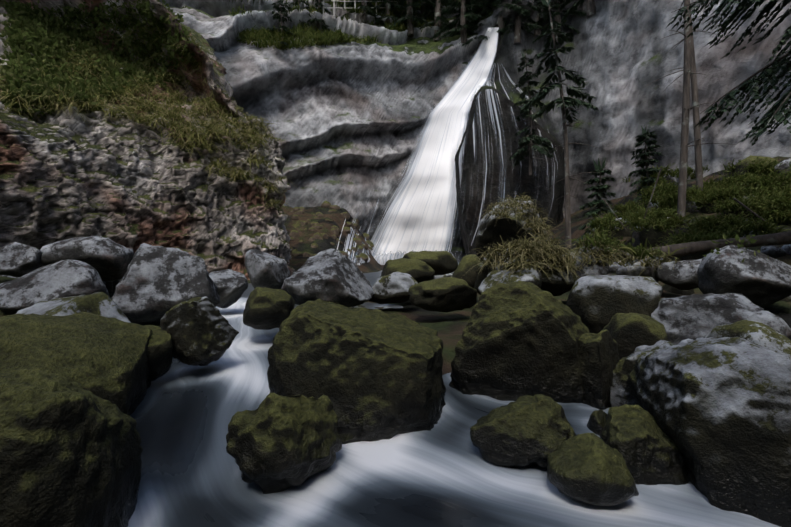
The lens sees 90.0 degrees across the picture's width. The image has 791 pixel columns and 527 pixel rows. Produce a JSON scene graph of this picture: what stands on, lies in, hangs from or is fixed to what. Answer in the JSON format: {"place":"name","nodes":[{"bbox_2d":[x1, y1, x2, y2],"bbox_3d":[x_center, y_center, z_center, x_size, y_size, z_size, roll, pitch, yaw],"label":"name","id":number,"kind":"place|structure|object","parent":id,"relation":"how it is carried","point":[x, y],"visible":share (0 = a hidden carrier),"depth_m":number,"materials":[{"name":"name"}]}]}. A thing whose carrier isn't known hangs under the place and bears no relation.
{"place":"outdoors","nodes":[
{"label":"outdoors","id":0,"kind":"place"},
{"bbox_2d":[0,0,293,279],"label":"cliff","id":1,"kind":"structure","parent":0,"point":[66,176],"depth_m":9.47,"materials":[{"name":"grey stone"}]},
{"bbox_2d":[0,15,294,214],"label":"cliff grass","id":2,"kind":"structure","parent":1,"relation":"on","point":[179,133],"depth_m":10.94,"materials":[{"name":"green plant"}]},
{"bbox_2d":[337,199,390,260],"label":"side cascade","id":3,"kind":"object","parent":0,"point":[347,244],"visible":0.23,"depth_m":18.66,"materials":[{"name":"white liquid"}]},
{"bbox_2d":[0,156,790,374],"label":"terrain","id":4,"kind":"structure","parent":0,"point":[449,327],"depth_m":12.54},
{"bbox_2d":[0,242,43,276],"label":"grey boulder","id":5,"kind":"object","parent":4,"relation":"on","point":[18,259],"visible":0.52,"depth_m":4.85,"materials":[{"name":"grey stone"}]},
{"bbox_2d":[0,259,109,314],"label":"grey boulder","id":6,"kind":"object","parent":4,"relation":"on","point":[64,278],"visible":0.73,"depth_m":3.89,"materials":[{"name":"grey stone"}]},
{"bbox_2d":[0,369,142,526],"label":"boulder","id":7,"kind":"object","parent":4,"relation":"on","point":[70,452],"visible":0.98,"depth_m":1.01,"materials":[{"name":"green stone"}]},
{"bbox_2d":[16,292,130,322],"bbox_3d":[-2.210,0.605,2.810,1.068,0.802,0.953,0,-2,2],"label":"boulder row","id":8,"kind":"object","parent":4,"relation":"on","point":[101,304],"visible":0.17,"depth_m":2.71,"materials":[{"name":"grey stone"}]},
{"bbox_2d":[0,312,151,415],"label":"boulder","id":9,"kind":"object","parent":4,"relation":"on","point":[103,357],"visible":0.56,"depth_m":1.88,"materials":[{"name":"green stone"}]},
{"bbox_2d":[145,325,172,380],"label":"moss boulder","id":10,"kind":"object","parent":9,"relation":"on","point":[159,350],"visible":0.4,"depth_m":2.27,"materials":[{"name":"green stone"}]},
{"bbox_2d":[112,280,119,291],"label":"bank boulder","id":11,"kind":"object","parent":4,"relation":"on","point":[115,282],"depth_m":5.74,"materials":[{"name":"black stone"}]},
{"bbox_2d":[111,243,219,325],"bbox_3d":[-2.166,0.223,3.743,1.125,0.804,0.989,0,-2,2],"label":"grey boulder","id":12,"kind":"object","parent":4,"relation":"on","point":[155,284],"visible":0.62,"depth_m":3.39,"materials":[{"name":"grey stone"}]},
{"bbox_2d":[289,230,299,237],"bbox_3d":[-4.432,-1.196,17.230,0.519,0.545,0.374,0,-2,2],"label":"clump","id":13,"kind":"object","parent":4,"relation":"on","point":[294,234],"visible":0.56,"depth_m":17.08,"materials":[{"name":"plant"}]},
{"bbox_2d":[291,215,297,219],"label":"scree boulder","id":14,"kind":"object","parent":4,"relation":"on","point":[294,217],"visible":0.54,"depth_m":18.79,"materials":[{"name":"stone"}]},
{"bbox_2d":[292,207,299,212],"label":"clump","id":15,"kind":"object","parent":4,"relation":"on","point":[295,209],"visible":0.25,"depth_m":19.86,"materials":[{"name":"plant"}]},
{"bbox_2d":[291,251,302,255],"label":"clump","id":16,"kind":"object","parent":4,"relation":"on","point":[295,253],"visible":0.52,"depth_m":15.34,"materials":[{"name":"plant"}]},
{"bbox_2d":[292,224,301,228],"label":"clump","id":17,"kind":"object","parent":4,"relation":"on","point":[297,226],"visible":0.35,"depth_m":18.04,"materials":[{"name":"green plant"}]},
{"bbox_2d":[293,210,304,213],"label":"clump","id":18,"kind":"object","parent":4,"relation":"on","point":[300,212],"visible":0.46,"depth_m":19.66,"materials":[{"name":"plant"}]},
{"bbox_2d":[303,252,314,256],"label":"clump","id":19,"kind":"object","parent":4,"relation":"on","point":[306,254],"visible":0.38,"depth_m":15.22,"materials":[{"name":"green plant"}]},
{"bbox_2d":[312,225,322,229],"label":"clump","id":20,"kind":"object","parent":4,"relation":"on","point":[318,227],"visible":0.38,"depth_m":17.87,"materials":[{"name":"green plant"}]},
{"bbox_2d":[313,232,322,239],"bbox_3d":[-3.335,-1.096,17.150,0.484,0.517,0.375,0,-2,2],"label":"clump","id":21,"kind":"object","parent":4,"relation":"on","point":[317,235],"visible":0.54,"depth_m":17.01,"materials":[{"name":"plant"}]},
{"bbox_2d":[315,212,323,217],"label":"clump","id":22,"kind":"object","parent":4,"relation":"on","point":[319,214],"visible":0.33,"depth_m":19.33,"materials":[{"name":"brown plant"}]},
{"bbox_2d":[320,233,327,238],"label":"clump","id":23,"kind":"object","parent":4,"relation":"on","point":[324,235],"visible":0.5,"depth_m":17.20,"materials":[{"name":"green plant"}]},
{"bbox_2d":[320,201,331,207],"bbox_3d":[-3.733,-3.046,21.262,0.602,0.723,0.498,2,-3,-37],"label":"clump","id":24,"kind":"object","parent":4,"relation":"on","point":[325,204],"visible":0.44,"depth_m":21.06,"materials":[{"name":"green plant"}]},
{"bbox_2d":[329,205,340,209],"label":"clump","id":25,"kind":"object","parent":4,"relation":"on","point":[335,207],"visible":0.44,"depth_m":20.75,"materials":[{"name":"plant"}]},
{"bbox_2d":[331,228,338,234],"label":"clump","id":26,"kind":"object","parent":4,"relation":"on","point":[334,231],"visible":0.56,"depth_m":17.97,"materials":[{"name":"green plant"}]},
{"bbox_2d":[331,225,341,233],"bbox_3d":[-2.750,-1.549,18.373,0.589,0.429,0.445,-2,-3,38],"label":"clump","id":27,"kind":"object","parent":4,"relation":"on","point":[337,228],"visible":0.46,"depth_m":18.15,"materials":[{"name":"green plant"}]},
{"bbox_2d":[341,212,349,219],"bbox_3d":[-2.648,-2.476,20.602,0.623,0.426,0.410,2,-3,-37],"label":"clump","id":28,"kind":"object","parent":4,"relation":"on","point":[346,215],"visible":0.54,"depth_m":20.46,"materials":[{"name":"brown plant"}]},
{"bbox_2d":[343,227,350,233],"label":"clump","id":29,"kind":"object","parent":4,"relation":"on","point":[346,230],"visible":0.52,"depth_m":18.93,"materials":[{"name":"green plant"}]},
{"bbox_2d":[267,299,445,443],"bbox_3d":[-0.200,0.609,2.070,0.936,0.822,0.704,0,-2,2],"label":"boulder","id":30,"kind":"object","parent":4,"relation":"on","point":[374,374],"visible":0.77,"depth_m":1.83,"materials":[{"name":"green stone"}]},
{"bbox_2d":[353,237,361,245],"bbox_3d":[-1.899,-1.015,19.073,0.575,0.488,0.505,0,-2,2],"label":"clump","id":31,"kind":"object","parent":4,"relation":"on","point":[358,241],"visible":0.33,"depth_m":18.95,"materials":[{"name":"green plant"}]},
{"bbox_2d":[359,253,368,261],"bbox_3d":[-1.480,-0.242,17.696,0.555,0.483,0.471,0,-2,2],"label":"clump","id":32,"kind":"object","parent":4,"relation":"on","point":[364,257],"visible":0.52,"depth_m":17.58,"materials":[{"name":"green plant"}]},
{"bbox_2d":[363,233,369,239],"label":"clump","id":33,"kind":"object","parent":4,"relation":"on","point":[367,236],"visible":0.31,"depth_m":21.71,"materials":[{"name":"green plant"}]},
{"bbox_2d":[366,240,373,247],"bbox_3d":[-1.438,-1.037,21.623,0.529,0.452,0.394,1,-2,-20],"label":"clump","id":34,"kind":"object","parent":4,"relation":"on","point":[370,243],"visible":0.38,"depth_m":21.55,"materials":[{"name":"green plant"}]},
{"bbox_2d":[369,272,417,303],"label":"boulder","id":35,"kind":"object","parent":4,"relation":"on","point":[393,287],"visible":0.79,"depth_m":4.49,"materials":[{"name":"grey stone"}]},
{"bbox_2d":[0,0,790,271],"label":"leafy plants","id":36,"kind":"object","parent":4,"relation":"on","point":[46,36],"visible":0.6,"depth_m":11.33,"materials":[{"name":"green plant"}]},
{"bbox_2d":[381,258,434,282],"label":"moss boulder","id":37,"kind":"object","parent":4,"relation":"on","point":[418,271],"visible":0.52,"depth_m":5.05,"materials":[{"name":"green stone"}]},
{"bbox_2d":[353,27,498,262],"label":"waterfall","id":38,"kind":"structure","parent":4,"relation":"on","point":[420,214],"depth_m":24.28,"materials":[{"name":"white liquid"}]},
{"bbox_2d":[403,251,457,274],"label":"boulder","id":39,"kind":"object","parent":4,"relation":"on","point":[442,262],"visible":0.69,"depth_m":6.88,"materials":[{"name":"green stone"}]},
{"bbox_2d":[434,275,444,278],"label":"boulder","id":40,"kind":"object","parent":4,"relation":"on","point":[438,276],"depth_m":10.36,"materials":[{"name":"grey stone"}]},
{"bbox_2d":[408,277,477,312],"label":"moss boulder","id":41,"kind":"object","parent":4,"relation":"on","point":[446,294],"visible":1,"depth_m":3.83,"materials":[{"name":"green stone"}]},
{"bbox_2d":[452,254,480,287],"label":"moss boulder","id":42,"kind":"object","parent":4,"relation":"on","point":[462,270],"visible":0.6,"depth_m":5.02,"materials":[{"name":"green stone"}]},
{"bbox_2d":[453,63,557,256],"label":"water trickles","id":43,"kind":"object","parent":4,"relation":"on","point":[489,104],"visible":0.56,"depth_m":20.45,"materials":[{"name":"white liquid"}]},
{"bbox_2d":[454,85,564,256],"bbox_3d":[6.280,-3.509,22.014,5.852,12.646,3.748,0,-2,13],"label":"cliff rock","id":44,"kind":"object","parent":4,"relation":"on","point":[469,204],"visible":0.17,"depth_m":20.51,"materials":[{"name":"black stone"}]},
{"bbox_2d":[229,0,790,259],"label":"green grass patches","id":45,"kind":"object","parent":4,"relation":"on","point":[264,35],"depth_m":10.67,"materials":[{"name":"green plant"}]},
{"bbox_2d":[267,0,595,47],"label":"conifer","id":46,"kind":"object","parent":45,"relation":"on","point":[451,10],"depth_m":24.64,"materials":[{"name":"green plant"}]},
{"bbox_2d":[478,268,541,293],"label":"boulder","id":47,"kind":"object","parent":4,"relation":"on","point":[532,275],"visible":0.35,"depth_m":3.87,"materials":[{"name":"grey stone"}]},
{"bbox_2d":[475,197,551,260],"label":"boulder","id":48,"kind":"object","parent":4,"relation":"on","point":[489,233],"visible":0.46,"depth_m":7.88,"materials":[{"name":"black stone"}]},
{"bbox_2d":[449,280,589,402],"bbox_3d":[0.760,0.546,2.425,0.818,0.886,0.802,-1,-2,26],"label":"boulder","id":49,"kind":"object","parent":4,"relation":"on","point":[519,338],"visible":0.75,"depth_m":2.11,"materials":[{"name":"green stone"}]},
{"bbox_2d":[474,244,577,295],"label":"grey boulder","id":50,"kind":"object","parent":4,"relation":"on","point":[557,285],"visible":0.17,"depth_m":4.42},
{"bbox_2d":[464,193,689,281],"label":"dry grass tufts","id":51,"kind":"object","parent":4,"relation":"on","point":[524,250],"visible":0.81,"depth_m":4.49,"materials":[{"name":"green plant"}]},
{"bbox_2d":[574,245,608,278],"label":"pale boulder","id":52,"kind":"object","parent":4,"relation":"on","point":[597,269],"visible":0.42,"depth_m":5.35,"materials":[{"name":"grey stone"}]},
{"bbox_2d":[578,329,619,409],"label":"boulder","id":53,"kind":"object","parent":4,"relation":"on","point":[598,353],"visible":0.46,"depth_m":2.04,"materials":[{"name":"green stone"}]},
{"bbox_2d":[589,226,622,240],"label":"slope boulder","id":54,"kind":"object","parent":4,"relation":"on","point":[619,233],"visible":0.1,"depth_m":11.54,"materials":[{"name":"stone"}]},
{"bbox_2d":[566,275,662,333],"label":"boulder","id":55,"kind":"object","parent":4,"relation":"on","point":[595,303],"visible":0.65,"depth_m":3.11,"materials":[{"name":"grey stone"}]},
{"bbox_2d":[609,261,622,272],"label":"bank boulder","id":56,"kind":"object","parent":4,"relation":"on","point":[612,269],"visible":0.15,"depth_m":8.46,"materials":[{"name":"grey stone"}]},
{"bbox_2d":[508,0,735,247],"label":"conifer","id":57,"kind":"object","parent":4,"relation":"on","point":[568,101],"depth_m":12.50,"materials":[{"name":"green plant"}]},
{"bbox_2d":[619,221,631,236],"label":"slope boulder","id":58,"kind":"object","parent":4,"relation":"on","point":[628,232],"visible":0.06,"depth_m":11.53,"materials":[{"name":"grey stone"}]},
{"bbox_2d":[603,313,667,359],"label":"boulder","id":59,"kind":"object","parent":4,"relation":"on","point":[630,333],"visible":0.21,"depth_m":2.37,"materials":[{"name":"green stone"}]},
{"bbox_2d":[632,226,640,247],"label":"slope boulder","id":60,"kind":"object","parent":4,"relation":"on","point":[635,236],"visible":0.12,"depth_m":10.52,"materials":[{"name":"grey stone"}]},
{"bbox_2d":[616,256,664,282],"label":"pale boulder","id":61,"kind":"object","parent":4,"relation":"on","point":[636,271],"visible":0.35,"depth_m":5.30,"materials":[{"name":"grey stone"}]},
{"bbox_2d":[648,201,659,210],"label":"slope boulder","id":62,"kind":"object","parent":4,"relation":"on","point":[651,204],"visible":0.06,"depth_m":11.98,"materials":[{"name":"grey stone"}]},
{"bbox_2d":[639,225,673,247],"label":"slope boulder","id":63,"kind":"object","parent":4,"relation":"on","point":[652,236],"visible":0.4,"depth_m":9.92,"materials":[{"name":"grey stone"}]},
{"bbox_2d":[663,174,676,183],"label":"slope boulder","id":64,"kind":"object","parent":4,"relation":"on","point":[669,178],"visible":0.1,"depth_m":16.26,"materials":[{"name":"grey stone"}]},
{"bbox_2d":[655,259,701,289],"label":"boulder","id":65,"kind":"object","parent":4,"relation":"on","point":[681,275],"visible":0.58,"depth_m":5.10,"materials":[{"name":"grey stone"}]},
{"bbox_2d":[662,284,694,294],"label":"bank boulder","id":66,"kind":"object","parent":4,"relation":"on","point":[668,288],"visible":0.17,"depth_m":5.75,"materials":[{"name":"stone"}]},
{"bbox_2d":[686,197,698,212],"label":"slope boulder","id":67,"kind":"object","parent":4,"relation":"on","point":[691,209],"visible":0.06,"depth_m":11.14,"materials":[{"name":"grey stone"}]},
{"bbox_2d":[679,252,709,260],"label":"bank boulder","id":68,"kind":"object","parent":4,"relation":"on","point":[693,257],"visible":0.04,"depth_m":7.83,"materials":[{"name":"grey stone"}]},
{"bbox_2d":[603,168,790,259],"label":"fallen log","id":69,"kind":"object","parent":4,"relation":"on","point":[773,239],"visible":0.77,"depth_m":7.05,"materials":[{"name":"brown wood"}]},
{"bbox_2d":[626,337,790,526],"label":"boulder","id":70,"kind":"object","parent":4,"relation":"on","point":[719,409],"visible":0.81,"depth_m":1.38,"materials":[{"name":"grey stone"}]},
{"bbox_2d":[699,202,721,213],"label":"slope boulder","id":71,"kind":"object","parent":4,"relation":"on","point":[703,209],"visible":0.15,"depth_m":10.51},
{"bbox_2d":[721,208,755,217],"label":"slope boulder","id":72,"kind":"object","parent":4,"relation":"on","point":[739,212],"visible":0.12,"depth_m":9.52,"materials":[{"name":"stone"}]},
{"bbox_2d":[697,244,790,307],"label":"boulder","id":73,"kind":"object","parent":4,"relation":"on","point":[762,280],"visible":0.81,"depth_m":4.08,"materials":[{"name":"grey stone"}]},
{"bbox_2d":[705,320,790,354],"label":"boulder","id":74,"kind":"object","parent":4,"relation":"on","point":[761,334],"visible":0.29,"depth_m":2.38,"materials":[{"name":"grey stone"}]},
{"bbox_2d":[729,155,778,175],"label":"slope boulder","id":75,"kind":"object","parent":4,"relation":"on","point":[746,161],"visible":0.23,"depth_m":11.51,"materials":[{"name":"green stone"}]},
{"bbox_2d":[760,246,785,257],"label":"bank boulder","id":76,"kind":"object","parent":4,"relation":"on","point":[773,251],"visible":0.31,"depth_m":7.11,"materials":[{"name":"grey stone"}]},
{"bbox_2d":[774,158,790,173],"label":"slope boulder","id":77,"kind":"object","parent":4,"relation":"on","point":[785,164],"visible":0.48,"depth_m":10.82,"materials":[{"name":"grey stone"}]},
{"bbox_2d":[780,296,790,301],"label":"bank boulder","id":78,"kind":"object","parent":4,"relation":"on","point":[787,299],"visible":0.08,"depth_m":4.91,"materials":[{"name":"stone"}]},
{"bbox_2d":[781,244,790,254],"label":"bank boulder","id":79,"kind":"object","parent":4,"relation":"on","point":[787,248],"visible":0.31,"depth_m":7.20,"materials":[{"name":"grey stone"}]},
{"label":"bank boulder","id":80,"kind":"object","parent":4,"relation":"on","visible":0},
{"bbox_2d":[40,236,133,281],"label":"grey boulder","id":81,"kind":"object","parent":80,"relation":"on","point":[108,260],"visible":0.81,"depth_m":5.03,"materials":[{"name":"grey stone"}]},
{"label":"boulder","id":82,"kind":"object","parent":4,"relation":"on","visible":0},
{"bbox_2d":[611,248,630,259],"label":"boulder","id":83,"kind":"object","parent":82,"relation":"on","point":[623,255],"visible":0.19,"depth_m":9.31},
{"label":"bank boulder","id":84,"kind":"object","parent":4,"relation":"on","visible":0},
{"bbox_2d":[651,293,790,344],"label":"boulder","id":85,"kind":"object","parent":84,"relation":"on","point":[692,316],"visible":0.5,"depth_m":2.79,"materials":[{"name":"grey stone"}]},
{"bbox_2d":[349,250,462,264],"bbox_3d":[-0.013,-0.348,20.403,3.932,1.211,10.759,-2,-3,43],"label":"waterfall foam","id":86,"kind":"object","parent":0,"point":[383,259],"visible":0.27,"depth_m":22.24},
{"bbox_2d":[128,270,779,526],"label":"stream water","id":87,"kind":"structure","parent":0,"point":[443,472],"depth_m":1.47,"materials":[{"name":"white liquid"}]},
{"bbox_2d":[159,296,238,365],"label":"moss boulder","id":88,"kind":"object","parent":87,"relation":"on","point":[201,331],"visible":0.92,"depth_m":2.40,"materials":[{"name":"grey stone"}]},
{"bbox_2d":[209,269,247,308],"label":"boulder","id":89,"kind":"object","parent":87,"relation":"on","point":[232,285],"visible":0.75,"depth_m":4.62,"materials":[{"name":"grey stone"}]},
{"bbox_2d":[245,249,289,288],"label":"grey boulder","id":90,"kind":"object","parent":87,"relation":"on","point":[266,270],"visible":0.96,"depth_m":5.55,"materials":[{"name":"grey stone"}]},
{"bbox_2d":[243,287,294,329],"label":"boulder","id":91,"kind":"object","parent":87,"relation":"on","point":[267,308],"visible":0.88,"depth_m":3.12,"materials":[{"name":"green stone"}]},
{"bbox_2d":[226,392,341,493],"bbox_3d":[-0.430,0.673,1.541,0.426,0.376,0.411,0,-2,2],"label":"boulder","id":92,"kind":"object","parent":87,"relation":"in","point":[276,443],"visible":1,"depth_m":1.41,"materials":[{"name":"green stone"}]},
{"bbox_2d":[281,249,374,306],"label":"grey boulder","id":93,"kind":"object","parent":87,"relation":"on","point":[336,276],"visible":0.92,"depth_m":3.87,"materials":[{"name":"grey stone"}]},
{"bbox_2d":[470,394,575,467],"bbox_3d":[0.549,0.713,1.694,0.418,0.320,0.378,-1,-2,23],"label":"boulder","id":94,"kind":"object","parent":87,"relation":"in","point":[529,430],"visible":0.9,"depth_m":1.57,"materials":[{"name":"green stone"}]},
{"bbox_2d":[547,433,638,505],"bbox_3d":[0.687,0.734,1.421,0.293,0.221,0.288,0,-2,2],"label":"boulder","id":95,"kind":"object","parent":87,"relation":"on","point":[590,468],"visible":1,"depth_m":1.33,"materials":[{"name":"green stone"}]},
{"bbox_2d":[586,409,606,435],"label":"boulder","id":96,"kind":"object","parent":87,"relation":"in","point":[596,422],"visible":0.21,"depth_m":1.81,"materials":[{"name":"stone"}]},
{"bbox_2d":[609,340,673,406],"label":"boulder","id":97,"kind":"object","parent":87,"relation":"in","point":[620,395],"visible":0.25,"depth_m":2.02,"materials":[{"name":"grey stone"}]},
{"bbox_2d":[600,404,688,484],"bbox_3d":[0.973,0.773,1.595,0.331,0.372,0.289,0,-2,2],"label":"boulder","id":98,"kind":"object","parent":87,"relation":"in","point":[641,442],"visible":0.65,"depth_m":1.50,"materials":[{"name":"green stone"}]},
{"bbox_2d":[157,0,790,261],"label":"cliff wall","id":99,"kind":"structure","parent":0,"point":[348,119],"depth_m":22.16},
{"bbox_2d":[323,0,397,19],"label":"railing","id":100,"kind":"object","parent":99,"relation":"on","point":[344,1],"visible":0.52,"depth_m":25.86,"materials":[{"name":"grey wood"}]},
{"bbox_2d":[667,0,790,145],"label":"spruce","id":101,"kind":"object","parent":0,"point":[770,74],"depth_m":6.28,"materials":[{"name":"green plant"}]}
]}

